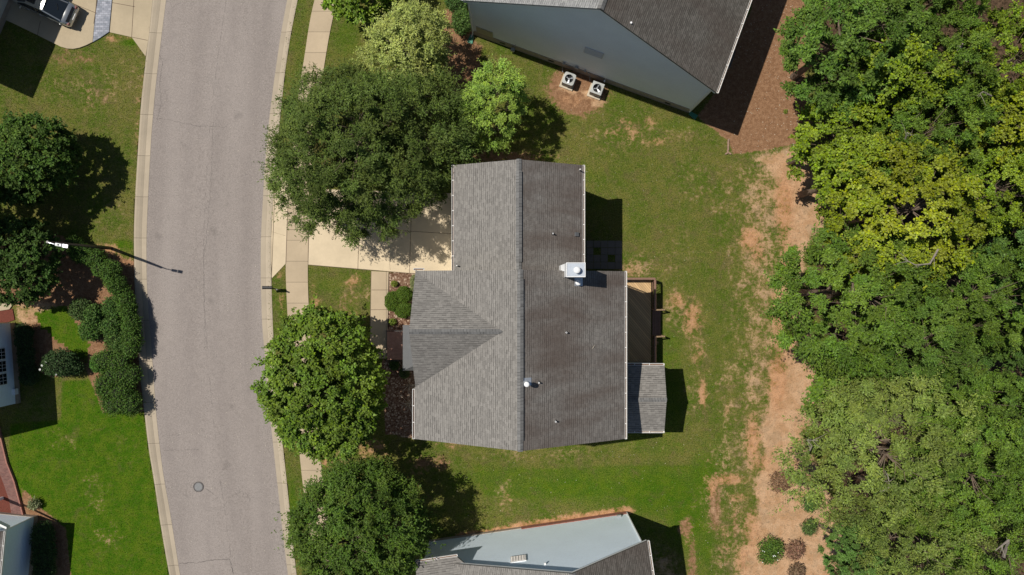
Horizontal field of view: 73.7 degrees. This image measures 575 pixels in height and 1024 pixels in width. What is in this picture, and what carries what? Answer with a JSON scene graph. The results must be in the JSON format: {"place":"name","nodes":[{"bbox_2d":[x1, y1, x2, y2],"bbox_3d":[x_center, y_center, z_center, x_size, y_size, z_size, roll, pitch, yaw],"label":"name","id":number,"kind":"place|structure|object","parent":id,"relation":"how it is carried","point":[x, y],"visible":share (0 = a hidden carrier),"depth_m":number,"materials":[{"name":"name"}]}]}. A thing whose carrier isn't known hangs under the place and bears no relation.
{"place":"outdoors","nodes":[
{"label":"outdoors","id":0,"kind":"place"},
{"bbox_2d":[5,0,96,48],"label":"neighbour driveway","id":1,"kind":"structure","parent":0,"point":[79,34],"depth_m":50.40,"materials":[{"name":"concrete"}]},
{"bbox_2d":[12,0,79,26],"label":"parked car","id":2,"kind":"object","parent":1,"relation":"on","point":[64,13],"visible":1,"depth_m":49.34,"materials":[{"name":"silver metal"}]},
{"bbox_2d":[147,0,287,574],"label":"road","id":3,"kind":"structure","parent":0,"point":[194,396],"depth_m":50.57,"materials":[{"name":"grey asphalt"}]},
{"bbox_2d":[193,482,203,491],"bbox_3d":[-23.212,14.758,50.542,0.774,0.036,0.775,0,90,0],"label":"manhole cover","id":4,"kind":"object","parent":3,"relation":"on","point":[198,486],"visible":1,"depth_m":50.53,"materials":[{"name":"metal"}]},
{"bbox_2d":[286,0,333,568],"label":"sidewalk","id":5,"kind":"structure","parent":0,"point":[320,24],"depth_m":50.45,"materials":[{"name":"concrete"}]},
{"bbox_2d":[308,189,451,272],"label":"driveway","id":6,"kind":"structure","parent":0,"point":[426,251],"depth_m":50.45,"materials":[{"name":"concrete"}]},
{"bbox_2d":[271,193,451,319],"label":"slab joints","id":7,"kind":"object","parent":6,"relation":"on","point":[358,254],"visible":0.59,"depth_m":50.45,"materials":[{"name":"grey concrete"}]},
{"bbox_2d":[0,0,1023,574],"bbox_3d":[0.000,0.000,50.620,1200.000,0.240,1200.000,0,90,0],"label":"ground","id":8,"kind":"structure","parent":0,"point":[776,212],"depth_m":50.50,"materials":[{"name":"green plant"}]},
{"bbox_2d":[0,476,10,512],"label":"red mulch bed","id":9,"kind":"object","parent":8,"relation":"on","point":[4,504],"visible":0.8,"depth_m":50.45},
{"bbox_2d":[0,303,12,310],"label":"entry pad","id":10,"kind":"object","parent":8,"relation":"on","point":[2,307],"visible":0.44,"depth_m":50.40,"materials":[{"name":"beige concrete"}]},
{"bbox_2d":[0,0,12,33],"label":"house","id":11,"kind":"structure","parent":8,"relation":"on","point":[5,5],"depth_m":50.11,"materials":[{"name":"beige"}]},
{"bbox_2d":[0,309,14,322],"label":"brick walk","id":12,"kind":"structure","parent":8,"relation":"on","point":[6,315],"depth_m":50.44,"materials":[{"name":"red brick"}]},
{"bbox_2d":[0,442,20,513],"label":"curved brick walk","id":13,"kind":"structure","parent":8,"relation":"on","point":[6,478],"depth_m":50.38,"materials":[{"name":"red brick"}]},
{"bbox_2d":[0,322,20,406],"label":"house","id":14,"kind":"structure","parent":8,"relation":"on","point":[9,387],"depth_m":49.58,"materials":[{"name":"blue"}]},
{"bbox_2d":[0,347,5,359],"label":"window frame","id":15,"kind":"structure","parent":14,"relation":"in","point":[2,350],"depth_m":48.95,"materials":[{"name":"white paint"}]},
{"bbox_2d":[0,360,6,372],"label":"window frame","id":16,"kind":"structure","parent":14,"relation":"in","point":[3,368],"depth_m":48.92,"materials":[{"name":"white paint"}]},
{"bbox_2d":[0,373,7,385],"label":"window frame","id":17,"kind":"structure","parent":14,"relation":"in","point":[3,376],"depth_m":48.86,"materials":[{"name":"white paint"}]},
{"bbox_2d":[0,428,24,514],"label":"walk edging","id":18,"kind":"object","parent":8,"relation":"on","point":[12,475],"visible":1,"depth_m":50.34,"materials":[{"name":"red brick"}]},
{"bbox_2d":[0,497,37,574],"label":"house","id":19,"kind":"structure","parent":8,"relation":"on","point":[16,551],"depth_m":48.84,"materials":[{"name":"blue"}]},
{"bbox_2d":[13,322,39,385],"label":"foundation shrubs","id":20,"kind":"object","parent":8,"relation":"on","point":[25,353],"visible":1,"depth_m":49.43,"materials":[{"name":"green plant"}]},
{"bbox_2d":[0,213,65,309],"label":"yard tree","id":21,"kind":"object","parent":8,"relation":"on","point":[15,253],"visible":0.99,"depth_m":47.06,"materials":[{"name":"green plant"}]},
{"bbox_2d":[27,495,41,510],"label":"pale shrub","id":22,"kind":"object","parent":8,"relation":"on","point":[33,505],"visible":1,"depth_m":50.05,"materials":[{"name":"green plant"}]},
{"bbox_2d":[0,107,83,208],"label":"yard tree","id":23,"kind":"object","parent":8,"relation":"on","point":[37,171],"visible":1,"depth_m":46.35,"materials":[{"name":"green plant"}]},
{"bbox_2d":[28,520,58,574],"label":"foundation shrubs","id":24,"kind":"object","parent":8,"relation":"on","point":[44,552],"visible":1,"depth_m":49.34,"materials":[{"name":"green plant"}]},
{"bbox_2d":[38,347,86,378],"bbox_3d":[-32.698,5.475,49.410,3.408,1.976,2.341,0,90,0],"label":"flowering bush","id":25,"kind":"object","parent":8,"relation":"on","point":[58,363],"visible":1,"depth_m":49.10,"materials":[{"name":"green plant"}]},
{"bbox_2d":[67,297,91,320],"bbox_3d":[-31.484,1.578,49.777,1.921,1.446,1.834,0,90,0],"label":"rounded shrub","id":26,"kind":"object","parent":8,"relation":"on","point":[77,307],"visible":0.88,"depth_m":49.45,"materials":[{"name":"green plant"}]},
{"bbox_2d":[46,241,112,249],"bbox_3d":[-28.997,-2.765,46.881,1.622,7.238,0.251,12,90,0],"label":"street lamp","id":27,"kind":"object","parent":8,"relation":"on","point":[63,244],"visible":1,"depth_m":46.47,"materials":[{"name":"white metal"}]},
{"bbox_2d":[77,319,102,341],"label":"rounded shrub","id":28,"kind":"object","parent":8,"relation":"on","point":[90,331],"visible":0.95,"depth_m":49.45,"materials":[{"name":"green plant"}]},
{"bbox_2d":[82,303,104,322],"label":"rounded shrub","id":29,"kind":"object","parent":8,"relation":"on","point":[93,312],"visible":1,"depth_m":49.46,"materials":[{"name":"green plant"}]},
{"bbox_2d":[89,356,105,372],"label":"rounded shrub","id":30,"kind":"object","parent":8,"relation":"on","point":[91,366],"visible":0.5,"depth_m":49.35,"materials":[{"name":"green plant"}]},
{"bbox_2d":[93,0,111,41],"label":"paver band","id":31,"kind":"object","parent":8,"relation":"on","point":[102,19],"visible":1,"depth_m":50.41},
{"bbox_2d":[64,235,145,359],"bbox_3d":[-29.070,0.244,49.475,3.126,1.654,10.298,-30,90,0],"label":"hedge","id":32,"kind":"object","parent":8,"relation":"on","point":[106,269],"visible":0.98,"depth_m":49.18,"materials":[{"name":"green plant"}]},
{"bbox_2d":[100,316,121,337],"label":"rounded shrub","id":33,"kind":"object","parent":8,"relation":"on","point":[110,326],"visible":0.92,"depth_m":49.44,"materials":[{"name":"green plant"}]},
{"bbox_2d":[100,296,121,318],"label":"rounded shrub","id":34,"kind":"object","parent":8,"relation":"on","point":[109,306],"visible":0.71,"depth_m":49.41,"materials":[{"name":"green plant"}]},
{"bbox_2d":[103,333,123,353],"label":"rounded shrub","id":35,"kind":"object","parent":8,"relation":"on","point":[114,344],"visible":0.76,"depth_m":49.40,"materials":[{"name":"green plant"}]},
{"bbox_2d":[90,347,143,416],"bbox_3d":[-28.736,6.856,49.533,3.949,1.763,5.112,0,90,0],"label":"hedge","id":36,"kind":"object","parent":8,"relation":"on","point":[114,384],"visible":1,"depth_m":49.16,"materials":[{"name":"green plant"}]},
{"bbox_2d":[110,0,151,55],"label":"apron","id":37,"kind":"object","parent":8,"relation":"on","point":[122,16],"visible":1,"depth_m":50.47,"materials":[{"name":"beige concrete"}]},
{"bbox_2d":[37,0,147,40],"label":"slab joints","id":38,"kind":"object","parent":37,"relation":"on","point":[133,6],"visible":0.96,"depth_m":50.46,"materials":[{"name":"grey concrete"}]},
{"bbox_2d":[134,0,179,574],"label":"kerb","id":39,"kind":"structure","parent":8,"relation":"on","point":[143,167],"depth_m":50.57,"materials":[{"name":"concrete"}]},
{"bbox_2d":[262,286,281,289],"bbox_3d":[-17.498,0.020,49.815,1.056,1.370,0.285,4,90,0],"label":"mailbox","id":40,"kind":"object","parent":8,"relation":"on","point":[267,287],"visible":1,"depth_m":49.19,"materials":[{"name":"black metal"}]},
{"bbox_2d":[271,177,287,277],"bbox_3d":[-17.181,-4.787,50.585,1.125,0.250,8.220,2,90,0],"label":"driveway apron","id":41,"kind":"object","parent":8,"relation":"on","point":[278,259],"visible":0.65,"depth_m":50.46,"materials":[{"name":"concrete"}]},
{"bbox_2d":[261,0,297,574],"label":"kerb","id":42,"kind":"structure","parent":8,"relation":"on","point":[266,232],"depth_m":50.59,"materials":[{"name":"concrete"}]},
{"bbox_2d":[250,291,390,466],"bbox_3d":[-12.720,5.870,46.020,9.233,9.175,11.304,0,90,0],"label":"maple tree","id":43,"kind":"object","parent":8,"relation":"on","point":[312,377],"visible":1,"depth_m":43.87,"materials":[{"name":"green plant"}]},
{"bbox_2d":[320,0,395,25],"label":"yard tree","id":44,"kind":"object","parent":8,"relation":"on","point":[338,9],"visible":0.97,"depth_m":46.19,"materials":[{"name":"green plant"}]},
{"bbox_2d":[274,448,445,574],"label":"oak tree","id":45,"kind":"object","parent":8,"relation":"on","point":[337,527],"visible":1,"depth_m":43.43,"materials":[{"name":"green plant"}]},
{"bbox_2d":[257,56,488,250],"bbox_3d":[-9.150,-8.975,45.038,15.382,11.148,13.210,0,90,0],"label":"oak tree","id":46,"kind":"object","parent":8,"relation":"on","point":[366,154],"visible":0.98,"depth_m":42.69,"materials":[{"name":"green plant"}]},
{"bbox_2d":[370,271,387,357],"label":"front walk","id":47,"kind":"structure","parent":8,"relation":"on","point":[379,292],"depth_m":50.45,"materials":[{"name":"concrete"}]},
{"bbox_2d":[384,291,399,310],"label":"boxwood","id":48,"kind":"object","parent":8,"relation":"on","point":[392,301],"visible":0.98,"depth_m":49.58,"materials":[{"name":"green plant"}]},
{"bbox_2d":[389,318,396,325],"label":"shrub","id":49,"kind":"object","parent":8,"relation":"on","point":[392,321],"visible":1,"depth_m":50.18,"materials":[{"name":"green plant"}]},
{"bbox_2d":[388,360,399,369],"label":"shrub","id":50,"kind":"object","parent":8,"relation":"on","point":[394,365],"visible":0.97,"depth_m":50.02,"materials":[{"name":"green plant"}]},
{"bbox_2d":[394,302,411,317],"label":"boxwood","id":51,"kind":"object","parent":8,"relation":"on","point":[403,310],"visible":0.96,"depth_m":49.60,"materials":[{"name":"green plant"}]},
{"bbox_2d":[347,0,458,107],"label":"feathery tree","id":52,"kind":"object","parent":8,"relation":"on","point":[401,47],"visible":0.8,"depth_m":44.40,"materials":[{"name":"green plant"}]},
{"bbox_2d":[396,286,412,302],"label":"boxwood","id":53,"kind":"object","parent":8,"relation":"on","point":[404,293],"visible":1,"depth_m":49.60,"materials":[{"name":"green plant"}]},
{"bbox_2d":[399,368,409,378],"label":"shrub","id":54,"kind":"object","parent":8,"relation":"on","point":[404,373],"visible":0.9,"depth_m":49.82,"materials":[{"name":"green plant"}]},
{"bbox_2d":[410,274,414,289],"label":"variegated shrub","id":55,"kind":"object","parent":8,"relation":"on","point":[412,279],"visible":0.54,"depth_m":49.61,"materials":[{"name":"green plant"}]},
{"bbox_2d":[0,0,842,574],"bbox_3d":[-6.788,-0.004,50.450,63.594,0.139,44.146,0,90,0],"label":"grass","id":56,"kind":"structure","parent":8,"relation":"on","point":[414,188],"depth_m":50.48,"materials":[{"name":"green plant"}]},
{"bbox_2d":[438,44,797,566],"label":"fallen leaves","id":57,"kind":"object","parent":56,"relation":"on","point":[685,313],"visible":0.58,"depth_m":50.48,"materials":[{"name":"brown plant"}]},
{"bbox_2d":[444,0,467,12],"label":"corner shrub","id":58,"kind":"object","parent":8,"relation":"on","point":[452,5],"visible":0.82,"depth_m":49.39,"materials":[{"name":"green plant"}]},
{"bbox_2d":[451,7,471,35],"bbox_3d":[-3.592,-19.346,49.635,1.761,1.674,2.091,0,90,0],"label":"corner shrub","id":59,"kind":"object","parent":8,"relation":"on","point":[460,23],"visible":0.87,"depth_m":49.28,"materials":[{"name":"green plant"}]},
{"bbox_2d":[457,53,529,155],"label":"soft conifer","id":60,"kind":"object","parent":8,"relation":"on","point":[487,88],"visible":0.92,"depth_m":44.71,"materials":[{"name":"green plant"}]},
{"bbox_2d":[386,159,666,451],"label":"house","id":61,"kind":"structure","parent":8,"relation":"on","point":[518,312],"depth_m":41.98,"materials":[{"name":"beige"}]},
{"bbox_2d":[415,511,654,574],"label":"house","id":62,"kind":"structure","parent":8,"relation":"on","point":[609,544],"depth_m":45.20,"materials":[{"name":"blue"}]},
{"bbox_2d":[559,72,576,90],"bbox_3d":[4.120,-15.148,50.029,1.020,0.942,1.000,20,90,0],"label":"air conditioner","id":63,"kind":"object","parent":8,"relation":"on","point":[568,80],"visible":1,"depth_m":49.86,"materials":[{"name":"metal"}]},
{"bbox_2d":[587,81,604,99],"bbox_3d":[6.158,-14.464,50.029,1.020,0.942,1.000,20,90,0],"label":"air conditioner","id":64,"kind":"object","parent":8,"relation":"on","point":[596,89],"visible":1,"depth_m":49.86,"materials":[{"name":"metal"}]},
{"bbox_2d":[586,241,621,268],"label":"patio","id":65,"kind":"structure","parent":8,"relation":"on","point":[604,263],"depth_m":50.44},
{"bbox_2d":[461,0,751,111],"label":"house","id":66,"kind":"structure","parent":8,"relation":"on","point":[679,54],"depth_m":43.51,"materials":[{"name":"grey"}]},
{"bbox_2d":[627,278,664,362],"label":"wooden deck","id":67,"kind":"structure","parent":8,"relation":"on","point":[639,309],"depth_m":49.95,"materials":[{"name":"brown wood"}]},
{"bbox_2d":[756,535,784,565],"bbox_3d":[18.902,19.195,49.895,2.296,1.228,2.373,0,90,0],"label":"shrub","id":68,"kind":"object","parent":8,"relation":"on","point":[771,550],"visible":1,"depth_m":49.74,"materials":[{"name":"green plant"}]},
{"bbox_2d":[767,469,791,494],"bbox_3d":[19.675,14.150,49.888,2.026,1.240,1.936,0,90,0],"label":"shrub","id":69,"kind":"object","parent":8,"relation":"on","point":[779,481],"visible":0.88,"depth_m":49.72,"materials":[{"name":"brown plant"}]},
{"bbox_2d":[783,538,806,561],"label":"sapling","id":70,"kind":"object","parent":8,"relation":"on","point":[794,551],"visible":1,"depth_m":49.73,"materials":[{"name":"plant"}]},
{"bbox_2d":[786,562,805,574],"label":"sapling","id":71,"kind":"object","parent":8,"relation":"on","point":[796,570],"visible":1,"depth_m":49.74,"materials":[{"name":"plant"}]},
{"bbox_2d":[799,517,820,536],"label":"sapling","id":72,"kind":"object","parent":8,"relation":"on","point":[811,529],"visible":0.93,"depth_m":49.73,"materials":[{"name":"green plant"}]},
{"bbox_2d":[801,498,818,513],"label":"sapling","id":73,"kind":"object","parent":8,"relation":"on","point":[807,507],"visible":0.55,"depth_m":49.74,"materials":[{"name":"green plant"}]},
{"bbox_2d":[786,87,891,189],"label":"broadleaf tree","id":74,"kind":"object","parent":8,"relation":"on","point":[836,130],"visible":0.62,"depth_m":42.15,"materials":[{"name":"green plant"}]},
{"bbox_2d":[797,125,900,220],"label":"broadleaf tree","id":75,"kind":"object","parent":8,"relation":"on","point":[823,186],"visible":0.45,"depth_m":41.23,"materials":[{"name":"green plant"}]},
{"bbox_2d":[773,0,931,122],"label":"broadleaf tree","id":76,"kind":"object","parent":8,"relation":"on","point":[814,14],"visible":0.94,"depth_m":39.94,"materials":[{"name":"green plant"}]},
{"bbox_2d":[800,338,907,442],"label":"broadleaf tree","id":77,"kind":"object","parent":8,"relation":"on","point":[816,391],"visible":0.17,"depth_m":45.12,"materials":[{"name":"green plant"}]},
{"bbox_2d":[759,206,950,388],"bbox_3d":[20.615,-0.010,43.883,10.019,13.446,11.648,26,90,0],"label":"broadleaf tree","id":78,"kind":"object","parent":8,"relation":"on","point":[870,287],"visible":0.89,"depth_m":39.88,"materials":[{"name":"green plant"}]},
{"bbox_2d":[817,521,897,574],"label":"broadleaf tree","id":79,"kind":"object","parent":8,"relation":"on","point":[850,550],"visible":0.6,"depth_m":44.01,"materials":[{"name":"green plant"}]},
{"bbox_2d":[767,359,987,535],"bbox_3d":[21.769,9.890,43.702,11.320,13.807,11.752,0,90,0],"label":"broadleaf tree","id":80,"kind":"object","parent":8,"relation":"on","point":[843,456],"visible":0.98,"depth_m":40.40,"materials":[{"name":"green plant"}]},
{"bbox_2d":[807,431,829,450],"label":"dead branch","id":81,"kind":"object","parent":80,"relation":"attached to","point":[814,442],"visible":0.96,"depth_m":40.85,"materials":[{"name":"grey wood"}]},
{"bbox_2d":[822,0,945,56],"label":"broadleaf tree","id":82,"kind":"object","parent":8,"relation":"on","point":[931,9],"visible":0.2,"depth_m":40.75,"materials":[{"name":"green plant"}]},
{"bbox_2d":[846,232,932,286],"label":"broadleaf tree","id":83,"kind":"object","parent":8,"relation":"on","point":[918,238],"visible":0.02,"depth_m":42.99,"materials":[{"name":"green plant"}]},
{"bbox_2d":[824,23,965,131],"bbox_3d":[23.043,-12.681,43.958,6.992,13.348,6.743,-20,90,0],"label":"broadleaf tree","id":84,"kind":"object","parent":8,"relation":"on","point":[912,50],"visible":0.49,"depth_m":39.27,"materials":[{"name":"green plant"}]},
{"bbox_2d":[857,460,942,536],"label":"broadleaf tree","id":85,"kind":"object","parent":8,"relation":"on","point":[918,523],"visible":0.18,"depth_m":43.22,"materials":[{"name":"green plant"}]},
{"bbox_2d":[818,121,994,290],"bbox_3d":[23.319,-4.857,43.738,9.177,13.735,10.636,0,90,0],"label":"broadleaf tree","id":86,"kind":"object","parent":8,"relation":"on","point":[950,231],"visible":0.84,"depth_m":39.29,"materials":[{"name":"green plant"}]},
{"bbox_2d":[897,249,938,266],"bbox_3d":[22.572,-1.609,38.067,2.996,0.969,1.160,0,90,0],"label":"dead branch","id":87,"kind":"object","parent":86,"relation":"attached to","point":[937,250],"visible":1,"depth_m":38.03,"materials":[{"name":"grey wood"}]},
{"bbox_2d":[847,288,983,399],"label":"broadleaf tree","id":88,"kind":"object","parent":8,"relation":"on","point":[930,361],"visible":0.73,"depth_m":40.17,"materials":[{"name":"green plant"}]},
{"bbox_2d":[835,59,1004,209],"bbox_3d":[24.922,-8.725,44.015,7.579,13.177,8.812,16,90,0],"label":"broadleaf tree","id":89,"kind":"object","parent":8,"relation":"on","point":[967,137],"visible":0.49,"depth_m":39.50,"materials":[{"name":"green plant"}]},
{"bbox_2d":[850,476,1012,574],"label":"broadleaf tree","id":90,"kind":"object","parent":8,"relation":"on","point":[917,556],"visible":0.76,"depth_m":40.95,"materials":[{"name":"green plant"}]},
{"bbox_2d":[881,0,991,38],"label":"broadleaf tree","id":91,"kind":"object","parent":8,"relation":"on","point":[969,9],"visible":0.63,"depth_m":40.61,"materials":[{"name":"green plant"}]},
{"bbox_2d":[883,6,1002,139],"bbox_3d":[26.425,-12.959,43.883,7.464,13.446,6.420,21,90,0],"label":"broadleaf tree","id":92,"kind":"object","parent":8,"relation":"on","point":[950,44],"visible":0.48,"depth_m":39.23,"materials":[{"name":"green plant"}]},
{"bbox_2d":[876,238,1023,361],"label":"broadleaf tree","id":93,"kind":"object","parent":8,"relation":"on","point":[992,326],"visible":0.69,"depth_m":40.49,"materials":[{"name":"green plant"}]},
{"bbox_2d":[883,401,1023,549],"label":"broadleaf tree","id":94,"kind":"object","parent":8,"relation":"on","point":[990,475],"visible":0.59,"depth_m":39.74,"materials":[{"name":"green plant"}]},
{"bbox_2d":[889,360,1023,463],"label":"broadleaf tree","id":95,"kind":"object","parent":8,"relation":"on","point":[981,384],"visible":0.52,"depth_m":40.74,"materials":[{"name":"green plant"}]},
{"bbox_2d":[897,143,1023,245],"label":"broadleaf tree","id":96,"kind":"object","parent":8,"relation":"on","point":[994,193],"visible":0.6,"depth_m":39.90,"materials":[{"name":"green plant"}]},
{"bbox_2d":[909,75,1023,180],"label":"broadleaf tree","id":97,"kind":"object","parent":8,"relation":"on","point":[1004,132],"visible":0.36,"depth_m":39.71,"materials":[{"name":"green plant"}]},
{"bbox_2d":[914,480,1023,574],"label":"broadleaf tree","id":98,"kind":"object","parent":8,"relation":"on","point":[1014,546],"visible":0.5,"depth_m":39.91,"materials":[{"name":"green plant"}]},
{"bbox_2d":[995,537,1009,557],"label":"dead branch","id":99,"kind":"object","parent":98,"relation":"attached to","point":[1007,542],"visible":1,"depth_m":38.22,"materials":[{"name":"grey wood"}]},
{"bbox_2d":[937,0,1023,119],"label":"broadleaf tree","id":100,"kind":"object","parent":8,"relation":"on","point":[1004,25],"visible":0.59,"depth_m":39.52,"materials":[{"name":"green plant"}]},
{"bbox_2d":[945,206,1023,313],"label":"broadleaf tree","id":101,"kind":"object","parent":8,"relation":"on","point":[1019,235],"visible":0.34,"depth_m":41.41,"materials":[{"name":"green plant"}]},
{"bbox_2d":[953,376,1023,476],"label":"broadleaf tree","id":102,"kind":"object","parent":8,"relation":"on","point":[1013,413],"visible":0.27,"depth_m":39.92,"materials":[{"name":"green plant"}]},
{"bbox_2d":[953,272,1023,362],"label":"broadleaf tree","id":103,"kind":"object","parent":8,"relation":"on","point":[990,347],"visible":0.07,"depth_m":44.00,"materials":[{"name":"green plant"}]},
{"bbox_2d":[960,102,1023,191],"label":"broadleaf tree","id":104,"kind":"object","parent":8,"relation":"on","point":[993,144],"visible":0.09,"depth_m":41.31,"materials":[{"name":"green plant"}]},
{"bbox_2d":[967,454,1023,535],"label":"broadleaf tree","id":105,"kind":"object","parent":8,"relation":"on","point":[980,479],"visible":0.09,"depth_m":42.85,"materials":[{"name":"green plant"}]},
{"bbox_2d":[972,186,1023,250],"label":"broadleaf tree","id":106,"kind":"object","parent":8,"relation":"on","point":[1015,244],"visible":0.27,"depth_m":42.71,"materials":[{"name":"green plant"}]},
{"bbox_2d":[978,326,1023,395],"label":"broadleaf tree","id":107,"kind":"object","parent":8,"relation":"on","point":[1011,363],"visible":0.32,"depth_m":43.86,"materials":[{"name":"green plant"}]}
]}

